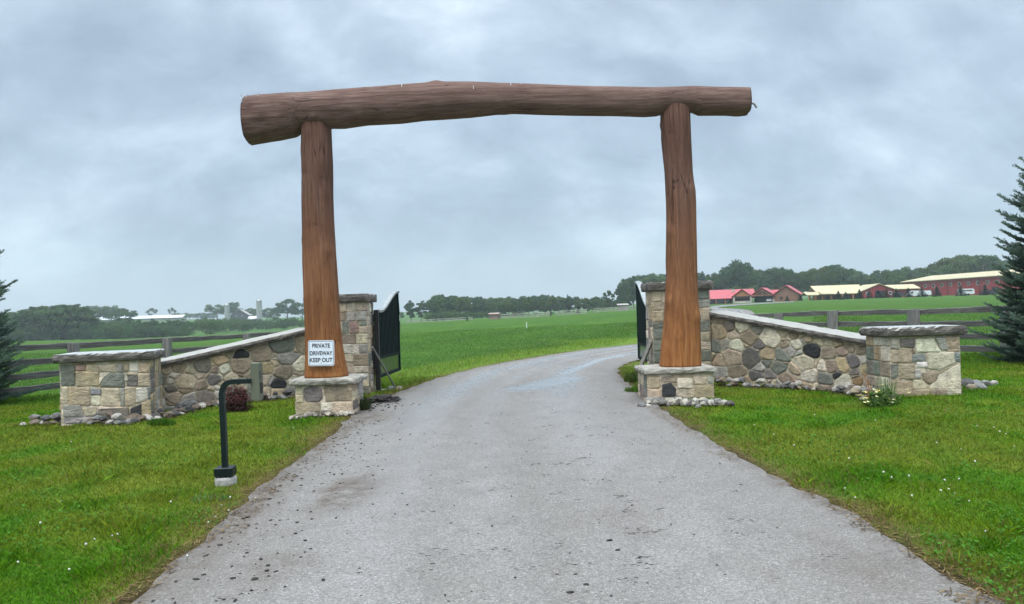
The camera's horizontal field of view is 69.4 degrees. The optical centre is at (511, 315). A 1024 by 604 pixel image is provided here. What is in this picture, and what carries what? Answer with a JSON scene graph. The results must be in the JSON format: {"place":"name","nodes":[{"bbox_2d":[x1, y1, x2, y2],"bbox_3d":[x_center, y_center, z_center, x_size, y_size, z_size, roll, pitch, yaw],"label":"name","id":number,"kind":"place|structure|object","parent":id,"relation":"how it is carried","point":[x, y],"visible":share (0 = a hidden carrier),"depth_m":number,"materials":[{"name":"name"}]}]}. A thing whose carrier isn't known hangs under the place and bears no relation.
{"place":"outdoors","nodes":[
{"label":"outdoors","id":0,"kind":"place"},
{"bbox_2d":[0,294,1023,603],"bbox_3d":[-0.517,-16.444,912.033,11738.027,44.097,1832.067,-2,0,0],"label":"ground","id":1,"kind":"structure","parent":0,"point":[582,318],"depth_m":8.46,"materials":[{"name":"green plant"}]},
{"bbox_2d":[3,313,27,333],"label":"broadleaf tree","id":2,"kind":"object","parent":1,"relation":"on","point":[17,315],"visible":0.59,"depth_m":323.97,"materials":[{"name":"green plant"}]},
{"bbox_2d":[13,309,40,340],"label":"broadleaf tree","id":3,"kind":"object","parent":1,"relation":"on","point":[30,317],"visible":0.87,"depth_m":327.01,"materials":[{"name":"green plant"}]},
{"bbox_2d":[0,250,54,401],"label":"spruce tree","id":4,"kind":"object","parent":1,"relation":"on","point":[8,371],"visible":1,"depth_m":15.56,"materials":[{"name":"green plant"}]},
{"bbox_2d":[30,305,50,340],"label":"broadleaf tree","id":5,"kind":"object","parent":1,"relation":"on","point":[41,311],"visible":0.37,"depth_m":332.51,"materials":[{"name":"green plant"}]},
{"bbox_2d":[39,306,61,339],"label":"broadleaf tree","id":6,"kind":"object","parent":1,"relation":"on","point":[44,321],"visible":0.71,"depth_m":324.79,"materials":[{"name":"green plant"}]},
{"bbox_2d":[43,304,70,339],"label":"broadleaf tree","id":7,"kind":"object","parent":1,"relation":"on","point":[59,309],"visible":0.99,"depth_m":324.77,"materials":[{"name":"green plant"}]},
{"bbox_2d":[60,304,79,339],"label":"broadleaf tree","id":8,"kind":"object","parent":1,"relation":"on","point":[69,310],"visible":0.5,"depth_m":330.01,"materials":[{"name":"green plant"}]},
{"bbox_2d":[66,306,94,339],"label":"broadleaf tree","id":9,"kind":"object","parent":1,"relation":"on","point":[77,314],"visible":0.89,"depth_m":327.62,"materials":[{"name":"green plant"}]},
{"bbox_2d":[74,310,99,339],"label":"broadleaf tree","id":10,"kind":"object","parent":1,"relation":"on","point":[95,320],"visible":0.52,"depth_m":332.04,"materials":[{"name":"green plant"}]},
{"bbox_2d":[0,324,195,340],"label":"undergrowth","id":11,"kind":"object","parent":1,"relation":"on","point":[37,334],"visible":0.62,"depth_m":326.65,"materials":[{"name":"green plant"}]},
{"bbox_2d":[4,305,196,331],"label":"woodland","id":12,"kind":"object","parent":1,"relation":"on","point":[178,323],"visible":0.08,"depth_m":340.76,"materials":[{"name":"green plant"}]},
{"bbox_2d":[90,306,112,319],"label":"broadleaf tree","id":13,"kind":"object","parent":1,"relation":"on","point":[99,315],"visible":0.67,"depth_m":556.10,"materials":[{"name":"green plant"}]},
{"bbox_2d":[93,324,114,338],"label":"bushy tree","id":14,"kind":"object","parent":1,"relation":"on","point":[103,329],"visible":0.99,"depth_m":319.90,"materials":[{"name":"green plant"}]},
{"bbox_2d":[98,305,118,321],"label":"broadleaf tree","id":15,"kind":"object","parent":1,"relation":"on","point":[111,310],"visible":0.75,"depth_m":557.13,"materials":[{"name":"green plant"}]},
{"bbox_2d":[52,349,165,425],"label":"end pier","id":16,"kind":"structure","parent":1,"relation":"on","point":[125,383],"depth_m":10.61,"materials":[{"name":"stone"}]},
{"bbox_2d":[102,320,127,338],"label":"bushy tree","id":17,"kind":"object","parent":1,"relation":"on","point":[113,325],"visible":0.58,"depth_m":325.95,"materials":[{"name":"green plant"}]},
{"bbox_2d":[107,308,138,322],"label":"broadleaf tree","id":18,"kind":"object","parent":1,"relation":"on","point":[121,312],"visible":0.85,"depth_m":468.14,"materials":[{"name":"green plant"}]},
{"bbox_2d":[115,320,140,338],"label":"bushy tree","id":19,"kind":"object","parent":1,"relation":"on","point":[128,331],"visible":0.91,"depth_m":318.85,"materials":[{"name":"green plant"}]},
{"bbox_2d":[0,331,281,393],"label":"rail fence","id":20,"kind":"object","parent":1,"relation":"on","point":[70,347],"visible":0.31,"depth_m":17.47,"materials":[{"name":"grey wood"}]},
{"bbox_2d":[133,322,151,337],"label":"bushy tree","id":21,"kind":"object","parent":1,"relation":"on","point":[148,329],"visible":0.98,"depth_m":317.59,"materials":[{"name":"green plant"}]},
{"bbox_2d":[100,315,186,321],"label":"livestock shed","id":22,"kind":"structure","parent":1,"relation":"on","point":[162,317],"depth_m":716.46,"materials":[{"name":"white paint"}]},
{"bbox_2d":[147,417,175,425],"bbox_3d":[-4.858,1.463,10.257,0.372,0.135,0.310,-2,0,0],"label":"grass clump","id":23,"kind":"object","parent":1,"relation":"on","point":[164,421],"visible":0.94,"depth_m":10.19,"materials":[{"name":"green plant"}]},
{"bbox_2d":[164,324,179,336],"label":"bushy tree","id":24,"kind":"object","parent":1,"relation":"on","point":[169,330],"visible":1,"depth_m":322.16,"materials":[{"name":"green plant"}]},
{"bbox_2d":[194,317,220,334],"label":"bushy tree","id":25,"kind":"object","parent":1,"relation":"on","point":[213,322],"visible":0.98,"depth_m":329.19,"materials":[{"name":"green plant"}]},
{"bbox_2d":[190,494,231,502],"bbox_3d":[-2.539,1.534,6.240,0.328,0.072,0.262,-2,0,-23],"label":"grass clump","id":26,"kind":"object","parent":1,"relation":"on","point":[209,496],"visible":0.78,"depth_m":6.23,"materials":[{"name":"green plant"}]},
{"bbox_2d":[204,304,223,319],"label":"broadleaf tree","id":27,"kind":"object","parent":1,"relation":"on","point":[217,311],"visible":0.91,"depth_m":686.72,"materials":[{"name":"green plant"}]},
{"bbox_2d":[161,328,304,409],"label":"wing wall","id":28,"kind":"structure","parent":1,"relation":"on","point":[201,376],"depth_m":12.73,"materials":[{"name":"stone"}]},
{"bbox_2d":[223,302,242,314],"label":"broadleaf tree","id":29,"kind":"object","parent":1,"relation":"on","point":[234,307],"visible":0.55,"depth_m":691.76,"materials":[{"name":"green plant"}]},
{"bbox_2d":[218,384,253,412],"bbox_3d":[-4.341,1.264,11.715,0.529,0.530,0.473,-2,0,0],"label":"barberry bush","id":30,"kind":"object","parent":1,"relation":"on","point":[233,402],"visible":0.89,"depth_m":11.61,"materials":[{"name":"red plant"}]},
{"bbox_2d":[214,362,262,486],"bbox_3d":[-2.534,1.037,6.830,0.444,1.184,0.194,-2,0,0],"label":"keypad post","id":31,"kind":"object","parent":1,"relation":"on","point":[225,472],"visible":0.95,"depth_m":6.81,"materials":[{"name":"metal"}]},
{"bbox_2d":[227,318,252,331],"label":"bush","id":32,"kind":"object","parent":1,"relation":"on","point":[232,325],"visible":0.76,"depth_m":379.89,"materials":[{"name":"green plant"}]},
{"bbox_2d":[230,309,251,320],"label":"farm barn","id":33,"kind":"structure","parent":1,"relation":"on","point":[241,314],"depth_m":655.21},
{"bbox_2d":[233,319,254,330],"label":"bush","id":34,"kind":"object","parent":1,"relation":"on","point":[241,325],"visible":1,"depth_m":379.57,"materials":[{"name":"green plant"}]},
{"bbox_2d":[256,299,261,318],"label":"farm silo","id":35,"kind":"object","parent":1,"relation":"on","point":[259,308],"visible":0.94,"depth_m":648.14,"materials":[{"name":"concrete"}]},
{"bbox_2d":[257,319,271,329],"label":"bush","id":36,"kind":"object","parent":1,"relation":"on","point":[266,325],"visible":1,"depth_m":384.70,"materials":[{"name":"green plant"}]},
{"bbox_2d":[270,299,300,317],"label":"broadleaf tree","id":37,"kind":"object","parent":1,"relation":"on","point":[282,309],"visible":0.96,"depth_m":558.68,"materials":[{"name":"green plant"}]},
{"bbox_2d":[287,303,303,320],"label":"broadleaf tree","id":38,"kind":"object","parent":1,"relation":"on","point":[298,311],"visible":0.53,"depth_m":558.74,"materials":[{"name":"green plant"}]},
{"bbox_2d":[289,410,357,419],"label":"white pebbles","id":39,"kind":"object","parent":1,"relation":"on","point":[328,413],"visible":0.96,"depth_m":10.96,"materials":[{"name":"stone"}]},
{"bbox_2d":[289,373,366,415],"bbox_3d":[-2.822,1.263,11.470,1.039,0.637,0.917,-2,0,0],"label":"stone pedestal","id":40,"kind":"object","parent":1,"relation":"on","point":[321,396],"visible":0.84,"depth_m":11.09,"materials":[{"name":"beige stone"}]},
{"bbox_2d":[303,293,376,393],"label":"gate pillar","id":41,"kind":"structure","parent":1,"relation":"on","point":[356,320],"depth_m":13.69,"materials":[{"name":"stone"}]},
{"bbox_2d":[372,291,400,389],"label":"metal gate","id":42,"kind":"structure","parent":41,"relation":"attached to","point":[386,345],"depth_m":15.02,"materials":[{"name":"black metal"}]},
{"bbox_2d":[367,394,400,403],"bbox_3d":[-2.218,1.479,12.532,0.777,0.276,0.490,-2,0,0],"label":"soil heap","id":43,"kind":"object","parent":1,"relation":"on","point":[383,398],"visible":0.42,"depth_m":12.43,"materials":[{"name":"brown soil"}]},
{"bbox_2d":[372,346,395,387],"bbox_3d":[-2.426,1.050,14.191,0.034,0.968,0.959,-2,0,20],"label":"gate prop","id":44,"kind":"object","parent":1,"relation":"on","point":[379,359],"visible":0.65,"depth_m":14.11,"materials":[{"name":"metal"}]},
{"bbox_2d":[403,300,418,321],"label":"broadleaf tree","id":45,"kind":"object","parent":1,"relation":"on","point":[407,306],"visible":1,"depth_m":344.02,"materials":[{"name":"green plant"}]},
{"bbox_2d":[415,300,426,320],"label":"broadleaf tree","id":46,"kind":"object","parent":1,"relation":"on","point":[422,305],"visible":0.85,"depth_m":349.29,"materials":[{"name":"green plant"}]},
{"bbox_2d":[426,301,438,320],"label":"broadleaf tree","id":47,"kind":"object","parent":1,"relation":"on","point":[433,308],"visible":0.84,"depth_m":333.32,"materials":[{"name":"green plant"}]},
{"bbox_2d":[432,298,444,312],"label":"broadleaf tree","id":48,"kind":"object","parent":1,"relation":"on","point":[438,303],"visible":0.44,"depth_m":342.13,"materials":[{"name":"green plant"}]},
{"bbox_2d":[407,317,472,322],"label":"paddock fence","id":49,"kind":"object","parent":1,"relation":"on","point":[445,320],"visible":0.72,"depth_m":164.98,"materials":[{"name":"wood"}]},
{"bbox_2d":[442,297,457,312],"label":"broadleaf tree","id":50,"kind":"object","parent":1,"relation":"on","point":[447,304],"visible":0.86,"depth_m":332.61,"materials":[{"name":"green plant"}]},
{"bbox_2d":[452,296,467,313],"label":"broadleaf tree","id":51,"kind":"object","parent":1,"relation":"on","point":[460,300],"visible":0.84,"depth_m":338.51,"materials":[{"name":"green plant"}]},
{"bbox_2d":[457,301,472,314],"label":"broadleaf tree","id":52,"kind":"object","parent":1,"relation":"on","point":[465,307],"visible":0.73,"depth_m":339.51,"materials":[{"name":"green plant"}]},
{"bbox_2d":[422,310,574,320],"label":"undergrowth","id":53,"kind":"object","parent":1,"relation":"on","point":[445,313],"visible":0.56,"depth_m":325.90,"materials":[{"name":"green plant"}]},
{"bbox_2d":[496,303,508,312],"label":"broadleaf tree","id":54,"kind":"object","parent":1,"relation":"on","point":[501,308],"visible":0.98,"depth_m":337.60,"materials":[{"name":"green plant"}]},
{"bbox_2d":[0,396,1023,603],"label":"clover","id":55,"kind":"object","parent":1,"relation":"on","point":[990,581],"depth_m":5.76,"materials":[{"name":"green plant"}]},
{"bbox_2d":[509,300,521,312],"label":"broadleaf tree","id":56,"kind":"object","parent":1,"relation":"on","point":[518,306],"visible":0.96,"depth_m":333.57,"materials":[{"name":"green plant"}]},
{"bbox_2d":[425,294,617,313],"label":"woodland","id":57,"kind":"object","parent":1,"relation":"on","point":[495,301],"visible":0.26,"depth_m":392.40,"materials":[{"name":"green plant"}]},
{"bbox_2d":[500,312,549,318],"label":"paddock fence","id":58,"kind":"object","parent":1,"relation":"on","point":[537,314],"visible":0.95,"depth_m":153.90,"materials":[{"name":"grey wood"}]},
{"bbox_2d":[521,297,533,312],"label":"broadleaf tree","id":59,"kind":"object","parent":1,"relation":"on","point":[527,304],"visible":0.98,"depth_m":333.96,"materials":[{"name":"green plant"}]},
{"bbox_2d":[546,296,557,312],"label":"broadleaf tree","id":60,"kind":"object","parent":1,"relation":"on","point":[552,300],"visible":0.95,"depth_m":338.23,"materials":[{"name":"green plant"}]},
{"bbox_2d":[583,296,627,310],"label":"wood corner","id":61,"kind":"object","parent":1,"relation":"on","point":[599,300],"visible":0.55,"depth_m":348.06,"materials":[{"name":"green plant"}]},
{"bbox_2d":[603,290,614,305],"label":"broadleaf tree","id":62,"kind":"object","parent":1,"relation":"on","point":[609,293],"visible":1,"depth_m":329.42,"materials":[{"name":"green plant"}]},
{"bbox_2d":[614,283,627,300],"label":"broadleaf tree","id":63,"kind":"object","parent":1,"relation":"on","point":[623,293],"visible":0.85,"depth_m":338.26,"materials":[{"name":"green plant"}]},
{"bbox_2d":[623,371,637,382],"bbox_3d":[2.406,1.117,13.997,0.658,0.304,0.549,-2,0,0],"label":"grass clump","id":64,"kind":"object","parent":1,"relation":"on","point":[632,377],"visible":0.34,"depth_m":13.89,"materials":[{"name":"green plant"}]},
{"bbox_2d":[625,276,637,307],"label":"broadleaf tree","id":65,"kind":"object","parent":1,"relation":"on","point":[631,290],"visible":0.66,"depth_m":343.64,"materials":[{"name":"green plant"}]},
{"bbox_2d":[636,335,652,372],"bbox_3d":[2.479,0.832,13.927,0.555,0.970,0.060,-2,0,45],"label":"gate prop","id":66,"kind":"object","parent":1,"relation":"on","point":[645,354],"visible":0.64,"depth_m":13.85,"materials":[{"name":"grey metal"}]},
{"bbox_2d":[634,363,717,399],"bbox_3d":[2.551,1.078,11.599,1.132,0.575,0.927,-2,0,0],"label":"stone pedestal","id":67,"kind":"object","parent":1,"relation":"on","point":[657,380],"visible":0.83,"depth_m":11.19,"materials":[{"name":"beige stone"}]},
{"bbox_2d":[240,80,756,377],"bbox_3d":[-0.131,-1.391,11.491,8.062,4.540,0.764,-2,0,0],"label":"log gateway","id":68,"kind":"object","parent":67,"relation":"on","point":[313,119],"visible":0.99,"depth_m":11.33,"materials":[{"name":"brown wood"}]},
{"bbox_2d":[308,340,333,365],"bbox_3d":[-2.873,0.567,11.167,0.399,0.393,0.076,-2,0,0],"label":"warning sign","id":69,"kind":"object","parent":68,"relation":"attached to","point":[320,352],"visible":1,"depth_m":11.13,"materials":[{"name":"white metal"}]},
{"bbox_2d":[640,280,713,365],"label":"gate pillar","id":70,"kind":"structure","parent":1,"relation":"on","point":[655,298],"depth_m":13.69,"materials":[{"name":"stone"}]},
{"bbox_2d":[635,281,647,362],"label":"metal gate","id":71,"kind":"structure","parent":70,"relation":"attached to","point":[641,316],"depth_m":15.60,"materials":[{"name":"black metal"}]},
{"bbox_2d":[645,396,734,407],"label":"grey pebbles","id":72,"kind":"object","parent":1,"relation":"on","point":[682,401],"visible":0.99,"depth_m":10.66,"materials":[{"name":"stone"}]},
{"bbox_2d":[710,274,735,289],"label":"broadleaf tree","id":73,"kind":"object","parent":1,"relation":"on","point":[716,281],"visible":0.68,"depth_m":342.04,"materials":[{"name":"green plant"}]},
{"bbox_2d":[719,259,751,288],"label":"broadleaf tree","id":74,"kind":"object","parent":1,"relation":"on","point":[732,279],"visible":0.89,"depth_m":337.16,"materials":[{"name":"green plant"}]},
{"bbox_2d":[709,285,801,303],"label":"log lodge","id":75,"kind":"structure","parent":1,"relation":"on","point":[762,294],"depth_m":258.54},
{"bbox_2d":[745,271,772,289],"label":"broadleaf tree","id":76,"kind":"object","parent":1,"relation":"on","point":[766,281],"visible":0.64,"depth_m":336.67,"materials":[{"name":"green plant"}]},
{"bbox_2d":[761,268,786,286],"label":"broadleaf tree","id":77,"kind":"object","parent":1,"relation":"on","point":[778,280],"visible":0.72,"depth_m":340.66,"materials":[{"name":"green plant"}]},
{"bbox_2d":[770,268,796,286],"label":"broadleaf tree","id":78,"kind":"object","parent":1,"relation":"on","point":[785,272],"visible":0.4,"depth_m":344.51,"materials":[{"name":"green plant"}]},
{"bbox_2d":[709,310,867,389],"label":"wing wall","id":79,"kind":"structure","parent":1,"relation":"on","point":[751,348],"depth_m":12.39,"materials":[{"name":"stone"}]},
{"bbox_2d":[784,273,808,290],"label":"broadleaf tree","id":80,"kind":"object","parent":1,"relation":"on","point":[799,281],"visible":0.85,"depth_m":340.51,"materials":[{"name":"green plant"}]},
{"bbox_2d":[799,270,821,296],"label":"broadleaf tree","id":81,"kind":"object","parent":1,"relation":"on","point":[808,277],"visible":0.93,"depth_m":336.80,"materials":[{"name":"green plant"}]},
{"bbox_2d":[616,254,1012,305],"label":"woodland","id":82,"kind":"object","parent":1,"relation":"on","point":[625,282],"visible":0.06,"depth_m":387.49,"materials":[{"name":"green plant"}]},
{"bbox_2d":[813,267,829,285],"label":"broadleaf tree","id":83,"kind":"object","parent":1,"relation":"on","point":[821,275],"visible":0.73,"depth_m":341.85,"materials":[{"name":"green plant"}]},
{"bbox_2d":[819,265,844,283],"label":"broadleaf tree","id":84,"kind":"object","parent":1,"relation":"on","point":[832,275],"visible":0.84,"depth_m":340.24,"materials":[{"name":"green plant"}]},
{"bbox_2d":[836,268,857,284],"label":"broadleaf tree","id":85,"kind":"object","parent":1,"relation":"on","point":[843,277],"visible":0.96,"depth_m":335.23,"materials":[{"name":"green plant"}]},
{"bbox_2d":[800,283,920,299],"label":"stable building","id":86,"kind":"structure","parent":1,"relation":"on","point":[818,292],"depth_m":246.52,"materials":[{"name":"beige metal"}]},
{"bbox_2d":[853,273,868,285],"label":"broadleaf tree","id":87,"kind":"object","parent":1,"relation":"on","point":[862,278],"visible":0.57,"depth_m":339.35,"materials":[{"name":"green plant"}]},
{"bbox_2d":[866,274,878,284],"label":"broadleaf tree","id":88,"kind":"object","parent":1,"relation":"on","point":[870,278],"visible":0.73,"depth_m":343.02,"materials":[{"name":"green plant"}]},
{"bbox_2d":[749,305,1018,355],"bbox_3d":[10.310,0.414,19.009,1.501,1.251,13.980,-2,0,-24],"label":"rail fence","id":89,"kind":"object","parent":1,"relation":"on","point":[913,318],"visible":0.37,"depth_m":18.48,"materials":[{"name":"grey wood"}]},
{"bbox_2d":[857,370,910,407],"bbox_3d":[4.804,0.943,9.568,0.626,0.482,0.569,-2,0,32],"label":"flowering plant","id":90,"kind":"object","parent":1,"relation":"on","point":[885,396],"visible":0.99,"depth_m":9.56,"materials":[{"name":"green plant"}]},
{"bbox_2d":[878,271,890,284],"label":"broadleaf tree","id":91,"kind":"object","parent":1,"relation":"on","point":[882,277],"visible":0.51,"depth_m":349.26,"materials":[{"name":"green plant"}]},
{"bbox_2d":[883,272,908,284],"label":"broadleaf tree","id":92,"kind":"object","parent":1,"relation":"on","point":[889,278],"visible":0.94,"depth_m":341.18,"materials":[{"name":"green plant"}]},
{"bbox_2d":[859,325,967,396],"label":"end pier","id":93,"kind":"structure","parent":1,"relation":"on","point":[919,359],"depth_m":10.32,"materials":[{"name":"stone"}]},
{"bbox_2d":[918,265,947,277],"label":"broadleaf tree","id":94,"kind":"object","parent":1,"relation":"on","point":[929,271],"visible":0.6,"depth_m":339.79,"materials":[{"name":"green plant"}]},
{"bbox_2d":[931,257,962,273],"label":"broadleaf tree","id":95,"kind":"object","parent":1,"relation":"on","point":[953,268],"visible":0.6,"depth_m":344.03,"materials":[{"name":"green plant"}]},
{"bbox_2d":[900,270,1020,295],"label":"riding barn","id":96,"kind":"structure","parent":1,"relation":"on","point":[947,284],"depth_m":258.05,"materials":[{"name":"red"}]},
{"bbox_2d":[954,254,976,273],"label":"broadleaf tree","id":97,"kind":"object","parent":1,"relation":"on","point":[964,264],"visible":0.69,"depth_m":342.22,"materials":[{"name":"green plant"}]},
{"bbox_2d":[971,254,1003,271],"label":"broadleaf tree","id":98,"kind":"object","parent":1,"relation":"on","point":[985,266],"visible":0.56,"depth_m":346.24,"materials":[{"name":"green plant"}]},
{"bbox_2d":[967,156,1023,361],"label":"spruce tree","id":99,"kind":"object","parent":1,"relation":"on","point":[1016,315],"visible":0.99,"depth_m":14.80,"materials":[{"name":"green plant"}]},
{"bbox_2d":[988,261,1011,270],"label":"broadleaf tree","id":100,"kind":"object","parent":1,"relation":"on","point":[1001,264],"visible":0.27,"depth_m":337.59,"materials":[{"name":"green plant"}]},
{"bbox_2d":[0,308,1023,406],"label":"field grass","id":101,"kind":"structure","parent":0,"point":[429,367],"depth_m":31.29,"materials":[{"name":"green plant"}]},
{"bbox_2d":[0,0,1023,318],"label":"sky","id":102,"kind":"structure","parent":0,"point":[880,135],"materials":[{"name":"grey"}]},
{"bbox_2d":[106,378,1014,603],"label":"dead grass","id":103,"kind":"structure","parent":0,"point":[894,539],"depth_m":4.82,"materials":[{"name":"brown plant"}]},
{"bbox_2d":[131,301,1004,603],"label":"road","id":104,"kind":"structure","parent":0,"point":[449,445],"depth_m":5.28,"materials":[{"name":"grey asphalt"}]},
{"bbox_2d":[358,392,372,409],"bbox_3d":[-2.315,1.332,11.567,0.313,0.331,0.285,-2,0,0],"label":"grass clump","id":105,"kind":"object","parent":104,"relation":"on","point":[364,404],"visible":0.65,"depth_m":11.53,"materials":[{"name":"green plant"}]},
{"bbox_2d":[138,365,942,603],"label":"mud crumbs","id":106,"kind":"object","parent":104,"relation":"on","point":[323,579],"visible":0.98,"depth_m":5.15,"materials":[{"name":"brown soil"}]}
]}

